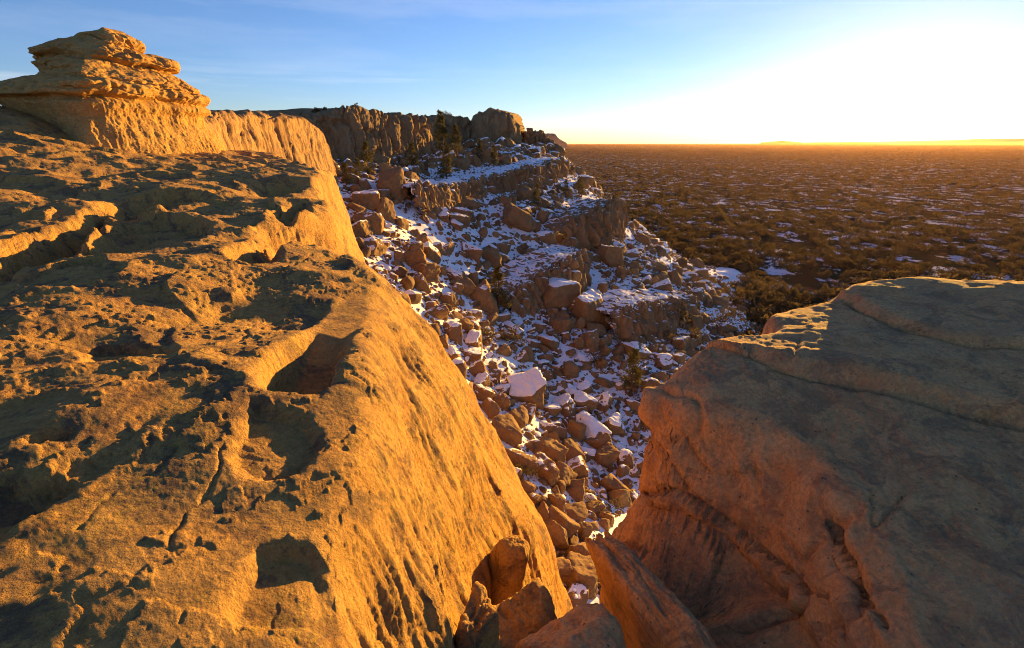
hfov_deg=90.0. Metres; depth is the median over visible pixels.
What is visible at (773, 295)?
juniper tree
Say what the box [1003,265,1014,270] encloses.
juniper tree
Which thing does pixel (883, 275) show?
juniper tree
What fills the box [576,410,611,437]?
boulder
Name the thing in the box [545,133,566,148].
mesa
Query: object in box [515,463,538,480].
shrub
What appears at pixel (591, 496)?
boulder
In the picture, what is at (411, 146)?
pine tree
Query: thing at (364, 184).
boulder
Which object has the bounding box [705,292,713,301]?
boulder
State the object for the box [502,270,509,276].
boulder
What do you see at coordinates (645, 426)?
boulder
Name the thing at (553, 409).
boulder
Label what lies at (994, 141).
hill
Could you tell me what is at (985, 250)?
juniper tree
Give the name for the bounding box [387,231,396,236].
boulder
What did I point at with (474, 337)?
boulder
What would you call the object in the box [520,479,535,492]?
boulder
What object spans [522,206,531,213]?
boulder
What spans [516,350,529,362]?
boulder
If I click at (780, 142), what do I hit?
hill
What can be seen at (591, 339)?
boulder
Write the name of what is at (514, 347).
boulder
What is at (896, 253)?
juniper tree
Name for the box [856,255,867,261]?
juniper tree
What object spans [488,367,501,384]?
boulder
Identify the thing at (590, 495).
shrub
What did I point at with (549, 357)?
boulder
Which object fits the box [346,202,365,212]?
boulder
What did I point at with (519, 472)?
boulder
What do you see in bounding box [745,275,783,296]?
juniper
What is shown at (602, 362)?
boulder
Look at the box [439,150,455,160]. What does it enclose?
boulder
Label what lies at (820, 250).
juniper tree
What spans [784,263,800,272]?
juniper tree
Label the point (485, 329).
shrub
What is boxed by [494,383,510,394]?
boulder
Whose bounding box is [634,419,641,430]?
boulder
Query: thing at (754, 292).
juniper
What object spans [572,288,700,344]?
rock band
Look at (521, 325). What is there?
boulder
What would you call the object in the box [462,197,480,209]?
boulder
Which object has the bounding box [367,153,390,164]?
boulder
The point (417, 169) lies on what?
boulder
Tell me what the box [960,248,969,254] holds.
juniper tree
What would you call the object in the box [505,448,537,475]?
boulder
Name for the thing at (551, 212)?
boulder
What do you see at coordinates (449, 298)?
boulder
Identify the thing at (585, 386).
boulder
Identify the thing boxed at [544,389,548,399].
boulder
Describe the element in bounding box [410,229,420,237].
boulder
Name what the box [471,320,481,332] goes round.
boulder
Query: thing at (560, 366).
boulder
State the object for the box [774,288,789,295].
juniper tree
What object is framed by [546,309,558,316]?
boulder
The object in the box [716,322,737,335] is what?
boulder
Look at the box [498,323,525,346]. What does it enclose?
shrub
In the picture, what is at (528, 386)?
boulder
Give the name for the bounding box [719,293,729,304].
boulder
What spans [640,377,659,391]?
boulder
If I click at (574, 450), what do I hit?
boulder
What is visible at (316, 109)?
shrub
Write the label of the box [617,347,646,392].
pine tree
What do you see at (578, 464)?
boulder
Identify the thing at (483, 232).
boulder
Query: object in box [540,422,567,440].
boulder
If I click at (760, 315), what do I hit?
woodland
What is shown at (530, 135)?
cliff
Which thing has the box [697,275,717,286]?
juniper
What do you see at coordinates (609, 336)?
boulder
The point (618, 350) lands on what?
boulder
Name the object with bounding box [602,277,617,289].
juniper
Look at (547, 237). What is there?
boulder
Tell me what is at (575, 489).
boulder
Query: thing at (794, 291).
juniper tree
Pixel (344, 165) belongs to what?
pine tree
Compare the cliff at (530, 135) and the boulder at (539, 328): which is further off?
the cliff at (530, 135)
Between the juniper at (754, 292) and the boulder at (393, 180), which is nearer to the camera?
the boulder at (393, 180)
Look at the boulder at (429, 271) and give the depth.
67.84 m
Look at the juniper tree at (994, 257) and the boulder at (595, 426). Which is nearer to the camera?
the boulder at (595, 426)
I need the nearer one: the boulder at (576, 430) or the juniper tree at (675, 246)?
the boulder at (576, 430)
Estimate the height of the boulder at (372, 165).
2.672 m
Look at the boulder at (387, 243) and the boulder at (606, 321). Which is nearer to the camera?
the boulder at (387, 243)
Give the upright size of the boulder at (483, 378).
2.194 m
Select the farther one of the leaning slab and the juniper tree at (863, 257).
the juniper tree at (863, 257)
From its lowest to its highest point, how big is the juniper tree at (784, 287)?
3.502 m
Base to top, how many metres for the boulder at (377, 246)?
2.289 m
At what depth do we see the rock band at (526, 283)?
90.85 m
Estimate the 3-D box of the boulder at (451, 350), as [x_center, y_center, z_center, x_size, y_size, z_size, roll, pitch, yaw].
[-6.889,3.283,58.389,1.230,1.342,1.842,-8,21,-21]
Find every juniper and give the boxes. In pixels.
[399,202,410,211]
[585,348,610,371]
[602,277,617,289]
[615,265,634,277]
[654,321,677,341]
[678,288,699,301]
[686,327,710,345]
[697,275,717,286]
[708,305,749,328]
[717,279,778,307]
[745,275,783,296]
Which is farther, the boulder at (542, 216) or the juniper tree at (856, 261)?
the juniper tree at (856, 261)
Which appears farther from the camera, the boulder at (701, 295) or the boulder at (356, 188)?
the boulder at (701, 295)
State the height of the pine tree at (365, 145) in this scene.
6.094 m
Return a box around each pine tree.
[337,162,352,185]
[351,158,364,180]
[358,141,380,173]
[407,143,419,171]
[433,109,449,158]
[437,164,443,178]
[439,145,454,178]
[449,123,462,157]
[475,139,483,158]
[489,265,513,312]
[490,144,498,167]
[531,182,541,205]
[560,180,569,197]
[574,176,585,195]
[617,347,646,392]
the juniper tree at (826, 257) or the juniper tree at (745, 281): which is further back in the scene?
the juniper tree at (826, 257)
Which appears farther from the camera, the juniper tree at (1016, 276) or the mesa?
the mesa
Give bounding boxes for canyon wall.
[204,109,340,190]
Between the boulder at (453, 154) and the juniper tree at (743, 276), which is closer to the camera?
the boulder at (453, 154)
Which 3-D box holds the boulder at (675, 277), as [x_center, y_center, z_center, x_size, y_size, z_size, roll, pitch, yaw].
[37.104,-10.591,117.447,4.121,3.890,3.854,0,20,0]
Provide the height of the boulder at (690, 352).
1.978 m
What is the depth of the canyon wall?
56.02 m
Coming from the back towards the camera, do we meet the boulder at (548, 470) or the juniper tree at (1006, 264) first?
the juniper tree at (1006, 264)
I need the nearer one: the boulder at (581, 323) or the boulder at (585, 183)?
the boulder at (581, 323)
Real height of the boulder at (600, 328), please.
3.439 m
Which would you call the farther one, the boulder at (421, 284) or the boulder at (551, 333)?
the boulder at (551, 333)
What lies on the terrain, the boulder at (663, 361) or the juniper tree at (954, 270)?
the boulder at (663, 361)
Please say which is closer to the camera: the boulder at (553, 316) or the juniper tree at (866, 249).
the boulder at (553, 316)
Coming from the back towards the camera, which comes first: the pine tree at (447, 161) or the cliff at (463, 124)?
the cliff at (463, 124)
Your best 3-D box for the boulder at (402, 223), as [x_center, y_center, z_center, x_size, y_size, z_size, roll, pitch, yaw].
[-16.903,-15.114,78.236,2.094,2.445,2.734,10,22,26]
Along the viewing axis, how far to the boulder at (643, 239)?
126.29 m
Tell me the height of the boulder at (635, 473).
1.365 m
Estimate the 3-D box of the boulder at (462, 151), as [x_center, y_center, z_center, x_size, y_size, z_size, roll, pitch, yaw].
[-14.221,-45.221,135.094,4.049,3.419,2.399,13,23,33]
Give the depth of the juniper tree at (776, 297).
128.21 m
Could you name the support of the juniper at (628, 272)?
on the terrain
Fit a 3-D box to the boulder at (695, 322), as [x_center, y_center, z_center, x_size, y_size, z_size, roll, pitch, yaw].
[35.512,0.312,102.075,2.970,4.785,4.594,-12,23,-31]
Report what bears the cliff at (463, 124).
on the terrain
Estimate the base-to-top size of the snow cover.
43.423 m
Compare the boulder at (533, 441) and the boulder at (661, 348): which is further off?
the boulder at (661, 348)
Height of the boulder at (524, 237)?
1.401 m
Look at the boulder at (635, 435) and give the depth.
64.25 m
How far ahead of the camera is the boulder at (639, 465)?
59.02 m
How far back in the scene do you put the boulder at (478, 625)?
4.99 m
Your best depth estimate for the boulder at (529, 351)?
71.94 m
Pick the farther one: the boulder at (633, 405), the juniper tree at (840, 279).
the juniper tree at (840, 279)
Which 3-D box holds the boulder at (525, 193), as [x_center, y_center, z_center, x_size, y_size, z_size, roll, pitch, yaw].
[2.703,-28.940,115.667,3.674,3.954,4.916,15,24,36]
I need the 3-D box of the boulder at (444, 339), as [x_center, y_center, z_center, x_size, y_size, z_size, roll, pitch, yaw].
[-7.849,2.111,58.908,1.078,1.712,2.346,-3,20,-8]
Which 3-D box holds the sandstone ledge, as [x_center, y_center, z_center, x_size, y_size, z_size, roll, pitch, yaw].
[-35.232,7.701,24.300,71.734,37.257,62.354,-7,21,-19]
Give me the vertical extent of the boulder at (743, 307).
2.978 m
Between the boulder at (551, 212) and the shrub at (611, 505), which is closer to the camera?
the shrub at (611, 505)
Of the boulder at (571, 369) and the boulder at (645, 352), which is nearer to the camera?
the boulder at (571, 369)
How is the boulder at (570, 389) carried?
on the terrain
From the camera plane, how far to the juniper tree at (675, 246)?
190.96 m
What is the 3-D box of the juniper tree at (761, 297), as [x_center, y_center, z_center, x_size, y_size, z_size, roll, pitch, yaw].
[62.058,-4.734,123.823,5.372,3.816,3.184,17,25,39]
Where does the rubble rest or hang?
on the terrain
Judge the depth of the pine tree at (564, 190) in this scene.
126.24 m
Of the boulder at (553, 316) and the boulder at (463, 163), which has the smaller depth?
the boulder at (553, 316)
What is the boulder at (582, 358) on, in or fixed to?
on the terrain
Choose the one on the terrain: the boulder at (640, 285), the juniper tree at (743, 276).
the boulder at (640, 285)
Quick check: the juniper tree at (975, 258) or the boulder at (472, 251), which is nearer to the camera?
the boulder at (472, 251)
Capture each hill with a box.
[760,141,801,143]
[802,139,1023,143]
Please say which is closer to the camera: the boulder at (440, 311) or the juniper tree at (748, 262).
the boulder at (440, 311)
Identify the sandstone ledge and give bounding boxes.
[0,106,572,647]
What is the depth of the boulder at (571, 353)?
77.37 m
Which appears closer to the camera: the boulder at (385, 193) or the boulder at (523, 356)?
the boulder at (523, 356)
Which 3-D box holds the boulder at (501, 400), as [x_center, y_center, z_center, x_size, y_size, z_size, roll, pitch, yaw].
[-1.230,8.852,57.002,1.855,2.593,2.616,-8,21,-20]
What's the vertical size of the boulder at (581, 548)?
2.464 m
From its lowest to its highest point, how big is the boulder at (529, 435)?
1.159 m
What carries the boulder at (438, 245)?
on the terrain
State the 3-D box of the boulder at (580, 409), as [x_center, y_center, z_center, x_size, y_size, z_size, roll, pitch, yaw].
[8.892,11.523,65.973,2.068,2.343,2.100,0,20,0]
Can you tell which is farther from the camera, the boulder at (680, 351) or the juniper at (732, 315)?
the juniper at (732, 315)
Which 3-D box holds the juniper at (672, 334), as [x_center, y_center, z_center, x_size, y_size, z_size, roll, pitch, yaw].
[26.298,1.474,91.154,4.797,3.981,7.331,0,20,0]
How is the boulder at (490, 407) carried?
on the terrain
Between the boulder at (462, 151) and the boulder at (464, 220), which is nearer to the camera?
the boulder at (464, 220)
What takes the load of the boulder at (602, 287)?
on the terrain
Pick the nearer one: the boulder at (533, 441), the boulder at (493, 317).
the boulder at (533, 441)
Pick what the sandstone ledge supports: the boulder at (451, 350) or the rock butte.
the rock butte
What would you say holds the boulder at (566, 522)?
on the terrain
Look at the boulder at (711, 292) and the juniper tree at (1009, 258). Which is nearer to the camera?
the boulder at (711, 292)
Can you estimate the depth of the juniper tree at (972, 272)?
151.67 m
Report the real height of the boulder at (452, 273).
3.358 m
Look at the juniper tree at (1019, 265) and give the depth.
164.43 m
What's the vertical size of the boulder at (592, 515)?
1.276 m
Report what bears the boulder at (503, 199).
on the terrain
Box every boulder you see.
[341,173,359,183]
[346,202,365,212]
[350,184,363,191]
[351,190,380,210]
[351,212,383,235]
[352,220,370,237]
[358,178,371,189]
[363,236,387,255]
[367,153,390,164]
[368,162,376,167]
[369,189,390,198]
[374,197,395,223]
[376,166,408,202]
[377,162,392,172]
[382,241,390,246]
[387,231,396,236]
[394,251,404,261]
[395,218,408,230]
[399,158,408,167]
[403,248,426,268]
[404,171,419,179]
[405,241,423,250]
[407,163,420,173]
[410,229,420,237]
[411,272,430,294]
[413,262,440,282]
[416,235,431,242]
[418,161,424,172]
[423,241,440,263]
[426,304,448,318]
[432,242,444,255]
[438,207,449,223]
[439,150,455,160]
[439,292,455,306]
[440,333,447,348]
[442,321,462,345]
[443,241,454,255]
[445,189,450,206]
[446,292,458,305]
[447,267,462,279]
[448,345,456,356]
[449,212,470,227]
[450,146,465,153]
[450,219,463,230]
[452,207,473,216]
[452,278,474,296]
[452,283,463,295]
[454,157,469,169]
[454,581,501,647]
[458,299,464,305]
[459,318,473,332]
[461,234,470,241]
[461,241,482,264]
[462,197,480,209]
[462,345,481,361]
[465,316,476,320]
[465,329,482,347]
[467,309,482,318]
[468,271,478,285]
[468,359,487,376]
[470,279,498,313]
[471,154,481,166]
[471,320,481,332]
[473,372,489,386]
[473,383,493,401]
[478,227,487,237]
[478,321,489,326]
[479,398,499,419]
[480,143,493,149]
[480,148,495,164]
[482,247,501,267]
[482,260,492,269]
[482,340,488,346]
[486,312,498,326]
[488,361,497,368]
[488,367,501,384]
[492,414,522,446]
[492,577,556,647]
[493,392,510,411]
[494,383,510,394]
[496,241,510,254]
[496,332,513,339]
[496,343,512,356]
[497,154,511,164]
[497,313,509,322]
[499,195,512,206]
[500,253,508,262]
[502,202,536,232]
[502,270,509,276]
[503,320,523,336]
[505,367,546,410]
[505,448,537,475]
[509,194,516,205]
[509,343,517,351]
[509,405,528,427]
[515,187,535,200]
[515,467,523,479]
[515,603,625,647]
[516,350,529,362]
[517,323,524,329]
[518,203,526,208]
[520,234,530,240]
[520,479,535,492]
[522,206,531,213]
[522,346,534,361]
[524,431,534,439]
[525,338,541,347]
[525,403,535,423]
[525,442,533,451]
[526,248,535,251]
[527,492,540,504]
[529,439,539,444]
[532,323,544,333]
[533,437,567,462]
[533,452,559,486]
[534,219,540,231]
[536,209,548,223]
[536,230,556,244]
[536,501,549,519]
[537,334,559,351]
[538,344,548,352]
[538,354,553,361]
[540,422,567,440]
[541,277,580,309]
[541,370,553,380]
[541,431,559,442]
[543,209,555,215]
[543,505,579,537]
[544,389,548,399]
[544,403,561,415]
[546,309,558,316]
[546,330,558,335]
[546,520,568,548]
[547,493,565,511]
[549,314,555,325]
[550,194,563,202]
[551,317,575,333]
[552,363,563,370]
[552,393,576,419]
[555,233,562,244]
[555,309,569,317]
[556,385,565,393]
[556,461,577,486]
[557,480,565,493]
[557,557,572,582]
[561,331,570,340]
[562,360,579,378]
[562,438,585,462]
[564,501,588,521]
[565,350,575,356]
[565,383,576,396]
[565,478,584,501]
[566,420,586,441]
[566,455,588,478]
[566,551,597,599]
[566,583,588,607]
[567,542,589,555]
[568,535,578,547]
[570,289,604,323]
[572,337,584,349]
[573,389,598,412]
[575,354,593,364]
[575,379,592,393]
[576,316,586,329]
[576,406,587,413]
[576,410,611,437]
[576,476,588,486]
[577,178,588,188]
[577,522,592,538]
[580,446,595,459]
[583,329,599,351]
[584,432,611,448]
[584,493,596,501]
[585,499,605,515]
[586,322,607,337]
[588,510,595,520]
[594,244,623,267]
[594,377,615,387]
[594,392,613,412]
[594,441,619,468]
[595,357,607,368]
[597,282,607,293]
[598,335,608,350]
[598,511,614,526]
[598,518,610,530]
[599,345,611,356]
[600,473,632,495]
[602,316,611,329]
[602,333,611,345]
[604,412,624,435]
[608,489,631,507]
[609,354,622,362]
[611,346,624,354]
[612,239,626,256]
[615,266,627,279]
[616,448,633,468]
[616,464,629,477]
[619,360,627,369]
[620,341,651,359]
[624,248,639,257]
[625,373,639,392]
[625,399,639,411]
[629,468,640,477]
[630,491,637,500]
[631,278,641,284]
[631,283,644,289]
[631,432,639,440]
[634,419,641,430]
[635,233,649,244]
[637,462,642,470]
[638,245,644,253]
[639,418,650,430]
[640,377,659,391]
[648,344,657,351]
[650,371,668,382]
[651,261,667,271]
[651,278,672,291]
[654,271,670,281]
[655,353,673,369]
[656,344,666,352]
[668,270,681,285]
[670,336,689,351]
[671,352,685,364]
[672,265,682,273]
[676,327,694,337]
[676,349,685,358]
[684,271,697,281]
[686,348,699,356]
[688,315,702,330]
[688,338,696,349]
[691,282,705,288]
[692,287,705,301]
[695,338,701,345]
[701,312,710,324]
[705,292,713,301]
[708,289,716,294]
[710,295,728,308]
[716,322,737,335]
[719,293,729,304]
[724,331,733,337]
[735,304,747,310]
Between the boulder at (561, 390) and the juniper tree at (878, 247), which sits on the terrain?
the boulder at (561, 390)
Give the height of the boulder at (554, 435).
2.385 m
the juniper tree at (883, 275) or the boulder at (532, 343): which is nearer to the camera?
the boulder at (532, 343)
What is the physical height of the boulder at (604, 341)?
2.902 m
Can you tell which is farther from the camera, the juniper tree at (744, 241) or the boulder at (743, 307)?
the juniper tree at (744, 241)
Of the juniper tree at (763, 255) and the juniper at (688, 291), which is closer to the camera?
the juniper at (688, 291)
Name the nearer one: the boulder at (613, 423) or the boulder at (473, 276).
the boulder at (613, 423)
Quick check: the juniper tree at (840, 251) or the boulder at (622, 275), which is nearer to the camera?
the boulder at (622, 275)
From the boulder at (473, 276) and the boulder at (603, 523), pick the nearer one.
the boulder at (603, 523)
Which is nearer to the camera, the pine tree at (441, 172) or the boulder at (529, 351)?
the boulder at (529, 351)
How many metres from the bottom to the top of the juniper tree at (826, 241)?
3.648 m
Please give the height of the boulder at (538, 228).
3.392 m
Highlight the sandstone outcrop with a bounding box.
[599,277,1023,647]
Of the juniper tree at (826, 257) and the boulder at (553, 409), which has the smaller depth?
the boulder at (553, 409)
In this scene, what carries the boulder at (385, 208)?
on the terrain
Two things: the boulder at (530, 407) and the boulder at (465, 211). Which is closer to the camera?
the boulder at (530, 407)
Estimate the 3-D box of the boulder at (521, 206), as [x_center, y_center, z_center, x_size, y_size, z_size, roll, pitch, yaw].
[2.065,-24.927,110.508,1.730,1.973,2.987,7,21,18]
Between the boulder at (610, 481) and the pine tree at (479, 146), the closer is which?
the boulder at (610, 481)
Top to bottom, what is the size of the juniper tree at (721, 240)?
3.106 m
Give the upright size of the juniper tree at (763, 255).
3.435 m
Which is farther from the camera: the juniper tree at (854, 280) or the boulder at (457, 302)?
the juniper tree at (854, 280)
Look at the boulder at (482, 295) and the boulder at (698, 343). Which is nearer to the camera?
the boulder at (482, 295)
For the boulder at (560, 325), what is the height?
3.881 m
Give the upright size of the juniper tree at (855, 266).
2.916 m
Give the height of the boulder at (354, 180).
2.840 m
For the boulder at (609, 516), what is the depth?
46.83 m
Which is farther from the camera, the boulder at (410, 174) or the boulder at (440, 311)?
the boulder at (410, 174)
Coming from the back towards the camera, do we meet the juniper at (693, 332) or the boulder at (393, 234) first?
the juniper at (693, 332)
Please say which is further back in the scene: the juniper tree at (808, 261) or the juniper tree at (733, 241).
the juniper tree at (733, 241)
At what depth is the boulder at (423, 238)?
76.38 m
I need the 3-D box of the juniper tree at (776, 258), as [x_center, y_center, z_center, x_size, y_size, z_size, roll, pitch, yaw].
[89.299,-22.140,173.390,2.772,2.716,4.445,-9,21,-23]
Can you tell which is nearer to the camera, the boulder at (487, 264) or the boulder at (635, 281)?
the boulder at (487, 264)
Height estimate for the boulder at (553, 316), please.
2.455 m
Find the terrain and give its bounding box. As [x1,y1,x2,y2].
[385,226,744,594]
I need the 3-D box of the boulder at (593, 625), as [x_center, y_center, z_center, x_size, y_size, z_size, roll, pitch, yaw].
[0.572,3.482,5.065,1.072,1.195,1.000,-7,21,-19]
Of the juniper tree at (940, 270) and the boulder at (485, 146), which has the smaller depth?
the boulder at (485, 146)
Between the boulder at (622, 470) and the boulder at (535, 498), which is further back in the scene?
the boulder at (622, 470)
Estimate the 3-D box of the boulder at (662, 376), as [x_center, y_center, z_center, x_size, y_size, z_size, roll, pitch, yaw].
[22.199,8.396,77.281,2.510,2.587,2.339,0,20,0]
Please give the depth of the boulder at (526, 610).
5.71 m
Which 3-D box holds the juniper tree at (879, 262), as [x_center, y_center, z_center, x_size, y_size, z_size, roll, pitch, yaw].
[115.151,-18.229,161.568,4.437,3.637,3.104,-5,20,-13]
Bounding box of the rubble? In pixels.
[332,138,757,591]
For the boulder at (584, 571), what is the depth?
36.70 m
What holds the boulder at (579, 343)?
on the terrain
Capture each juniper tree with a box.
[670,243,681,250]
[683,247,696,254]
[692,238,706,244]
[706,256,719,264]
[710,246,720,254]
[716,248,727,254]
[716,258,730,267]
[717,238,726,242]
[725,238,736,244]
[733,252,744,260]
[735,260,754,268]
[736,238,747,245]
[736,272,751,281]
[738,264,747,270]
[740,277,754,284]
[748,265,756,270]
[750,235,760,241]
[750,238,759,244]
[754,259,764,265]
[754,276,769,281]
[755,304,774,315]
[758,296,779,307]
[760,244,769,249]
[760,251,769,258]
[765,248,779,254]
[766,291,779,298]
[768,294,786,300]
[770,255,779,261]
[770,297,785,311]
[771,295,791,308]
[774,282,789,290]
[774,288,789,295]
[775,285,787,297]
[777,251,791,257]
[777,261,791,269]
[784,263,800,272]
[784,293,793,301]
[786,256,797,263]
[788,286,810,298]
[792,253,804,260]
[796,290,810,303]
[802,260,814,267]
[807,253,819,259]
[813,290,829,298]
[815,239,828,246]
[816,246,825,254]
[818,269,832,277]
[820,283,836,292]
[821,253,836,262]
[830,259,848,267]
[831,258,846,267]
[832,248,845,253]
[834,232,846,237]
[834,257,850,265]
[836,278,848,285]
[838,273,850,278]
[843,270,853,277]
[850,259,860,265]
[851,263,866,270]
[853,277,871,283]
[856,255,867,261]
[862,246,871,252]
[869,268,885,277]
[870,260,884,269]
[872,273,886,279]
[874,245,889,250]
[877,233,887,238]
[878,240,891,246]
[882,260,898,267]
[889,249,904,256]
[891,245,905,250]
[898,262,915,270]
[906,243,920,248]
[910,266,925,274]
[921,269,935,274]
[923,264,932,270]
[936,267,947,273]
[942,237,952,243]
[948,266,969,273]
[958,272,970,278]
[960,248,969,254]
[965,252,980,257]
[965,263,983,269]
[967,269,985,278]
[969,254,985,261]
[970,264,989,271]
[981,246,991,252]
[984,253,1001,259]
[998,261,1011,269]
[1000,269,1013,275]
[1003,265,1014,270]
[1004,253,1017,260]
[1008,244,1018,251]
[1011,268,1023,275]
[1011,274,1023,280]
[1012,260,1023,267]
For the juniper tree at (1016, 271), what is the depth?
154.03 m
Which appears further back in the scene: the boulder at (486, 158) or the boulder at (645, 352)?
the boulder at (486, 158)
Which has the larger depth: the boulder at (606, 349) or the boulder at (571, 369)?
the boulder at (606, 349)
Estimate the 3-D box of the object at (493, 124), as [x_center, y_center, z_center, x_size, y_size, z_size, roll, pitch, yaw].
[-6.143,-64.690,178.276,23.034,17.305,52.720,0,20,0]
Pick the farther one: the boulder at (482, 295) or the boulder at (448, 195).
the boulder at (448, 195)
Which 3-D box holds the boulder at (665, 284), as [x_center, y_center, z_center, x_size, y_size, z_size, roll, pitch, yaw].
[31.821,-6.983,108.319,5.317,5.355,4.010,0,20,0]
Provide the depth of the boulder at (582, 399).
66.46 m
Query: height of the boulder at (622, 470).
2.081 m
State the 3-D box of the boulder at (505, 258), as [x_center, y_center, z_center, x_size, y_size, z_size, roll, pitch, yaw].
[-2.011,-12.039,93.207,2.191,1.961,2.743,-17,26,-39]
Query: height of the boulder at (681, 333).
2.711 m
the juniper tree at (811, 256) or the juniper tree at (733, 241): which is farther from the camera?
the juniper tree at (733, 241)
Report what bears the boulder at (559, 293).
on the terrain
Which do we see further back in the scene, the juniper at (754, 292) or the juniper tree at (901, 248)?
the juniper tree at (901, 248)
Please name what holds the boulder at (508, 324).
on the terrain
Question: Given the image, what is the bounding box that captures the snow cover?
[337,136,758,603]
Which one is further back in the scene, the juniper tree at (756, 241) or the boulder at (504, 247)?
the juniper tree at (756, 241)
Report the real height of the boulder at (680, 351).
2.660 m
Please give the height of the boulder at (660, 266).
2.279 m
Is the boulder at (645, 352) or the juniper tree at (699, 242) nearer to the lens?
the boulder at (645, 352)
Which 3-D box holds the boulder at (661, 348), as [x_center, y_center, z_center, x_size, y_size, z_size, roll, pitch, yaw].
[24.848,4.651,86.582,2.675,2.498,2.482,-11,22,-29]
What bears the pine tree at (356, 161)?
on the terrain
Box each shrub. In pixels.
[311,107,320,112]
[478,322,497,342]
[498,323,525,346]
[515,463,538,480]
[584,487,599,503]
[595,497,623,514]
[668,303,691,331]
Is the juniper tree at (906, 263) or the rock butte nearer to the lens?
the rock butte
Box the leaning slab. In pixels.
[585,529,716,647]
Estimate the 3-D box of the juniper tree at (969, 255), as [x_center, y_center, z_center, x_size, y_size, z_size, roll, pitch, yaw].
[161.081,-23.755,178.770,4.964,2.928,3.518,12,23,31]
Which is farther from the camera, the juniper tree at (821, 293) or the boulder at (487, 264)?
the juniper tree at (821, 293)
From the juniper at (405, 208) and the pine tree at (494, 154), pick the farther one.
the pine tree at (494, 154)
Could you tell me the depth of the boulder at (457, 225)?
90.07 m
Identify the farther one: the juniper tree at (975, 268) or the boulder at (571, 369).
the juniper tree at (975, 268)
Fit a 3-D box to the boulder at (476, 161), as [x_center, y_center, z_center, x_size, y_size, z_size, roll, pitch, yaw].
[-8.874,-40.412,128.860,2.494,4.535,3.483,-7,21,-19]
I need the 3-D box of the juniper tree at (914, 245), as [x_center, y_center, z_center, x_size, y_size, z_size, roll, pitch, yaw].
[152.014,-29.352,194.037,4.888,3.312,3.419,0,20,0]
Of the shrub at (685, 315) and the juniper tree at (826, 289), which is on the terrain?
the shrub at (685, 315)
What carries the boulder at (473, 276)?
on the terrain
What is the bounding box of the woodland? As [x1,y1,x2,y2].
[565,146,1023,336]
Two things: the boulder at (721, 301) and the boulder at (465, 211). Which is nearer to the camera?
the boulder at (465, 211)
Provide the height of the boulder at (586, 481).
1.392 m
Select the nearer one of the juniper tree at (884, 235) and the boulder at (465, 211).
the boulder at (465, 211)
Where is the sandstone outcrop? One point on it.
(844, 468)
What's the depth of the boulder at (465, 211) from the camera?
95.18 m
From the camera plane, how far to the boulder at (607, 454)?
58.16 m
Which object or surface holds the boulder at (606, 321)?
on the terrain
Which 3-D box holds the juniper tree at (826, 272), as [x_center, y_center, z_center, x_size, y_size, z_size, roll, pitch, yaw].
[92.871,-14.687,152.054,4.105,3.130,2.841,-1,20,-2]
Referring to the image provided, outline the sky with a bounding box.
[0,0,1023,143]
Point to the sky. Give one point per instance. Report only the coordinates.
(576, 71)
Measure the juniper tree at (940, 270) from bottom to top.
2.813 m
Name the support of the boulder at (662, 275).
on the terrain
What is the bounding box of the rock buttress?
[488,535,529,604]
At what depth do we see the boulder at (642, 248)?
121.32 m
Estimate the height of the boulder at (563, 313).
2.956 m
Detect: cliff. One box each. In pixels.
[257,105,436,163]
[427,114,471,144]
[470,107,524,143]
[521,128,552,144]
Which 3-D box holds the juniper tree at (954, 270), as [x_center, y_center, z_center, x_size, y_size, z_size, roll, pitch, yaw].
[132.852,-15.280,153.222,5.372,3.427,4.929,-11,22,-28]
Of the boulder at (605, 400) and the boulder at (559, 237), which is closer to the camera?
the boulder at (605, 400)
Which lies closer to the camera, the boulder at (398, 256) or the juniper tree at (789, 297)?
the boulder at (398, 256)
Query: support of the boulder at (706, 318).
on the terrain
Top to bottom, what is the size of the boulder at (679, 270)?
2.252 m
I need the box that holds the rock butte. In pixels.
[0,27,225,154]
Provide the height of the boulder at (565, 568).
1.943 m
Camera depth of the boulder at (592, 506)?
47.95 m
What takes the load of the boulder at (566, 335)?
on the terrain
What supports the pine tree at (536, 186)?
on the terrain
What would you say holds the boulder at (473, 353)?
on the terrain
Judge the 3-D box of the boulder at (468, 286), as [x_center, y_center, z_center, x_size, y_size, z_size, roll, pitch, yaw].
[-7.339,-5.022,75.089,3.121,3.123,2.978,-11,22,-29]
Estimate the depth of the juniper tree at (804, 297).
128.62 m
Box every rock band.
[401,155,574,223]
[493,244,591,318]
[543,195,628,260]
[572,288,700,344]
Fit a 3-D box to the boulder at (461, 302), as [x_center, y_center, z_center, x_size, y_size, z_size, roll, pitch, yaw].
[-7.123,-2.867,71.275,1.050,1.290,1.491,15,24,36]
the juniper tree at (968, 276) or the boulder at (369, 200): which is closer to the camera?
the boulder at (369, 200)

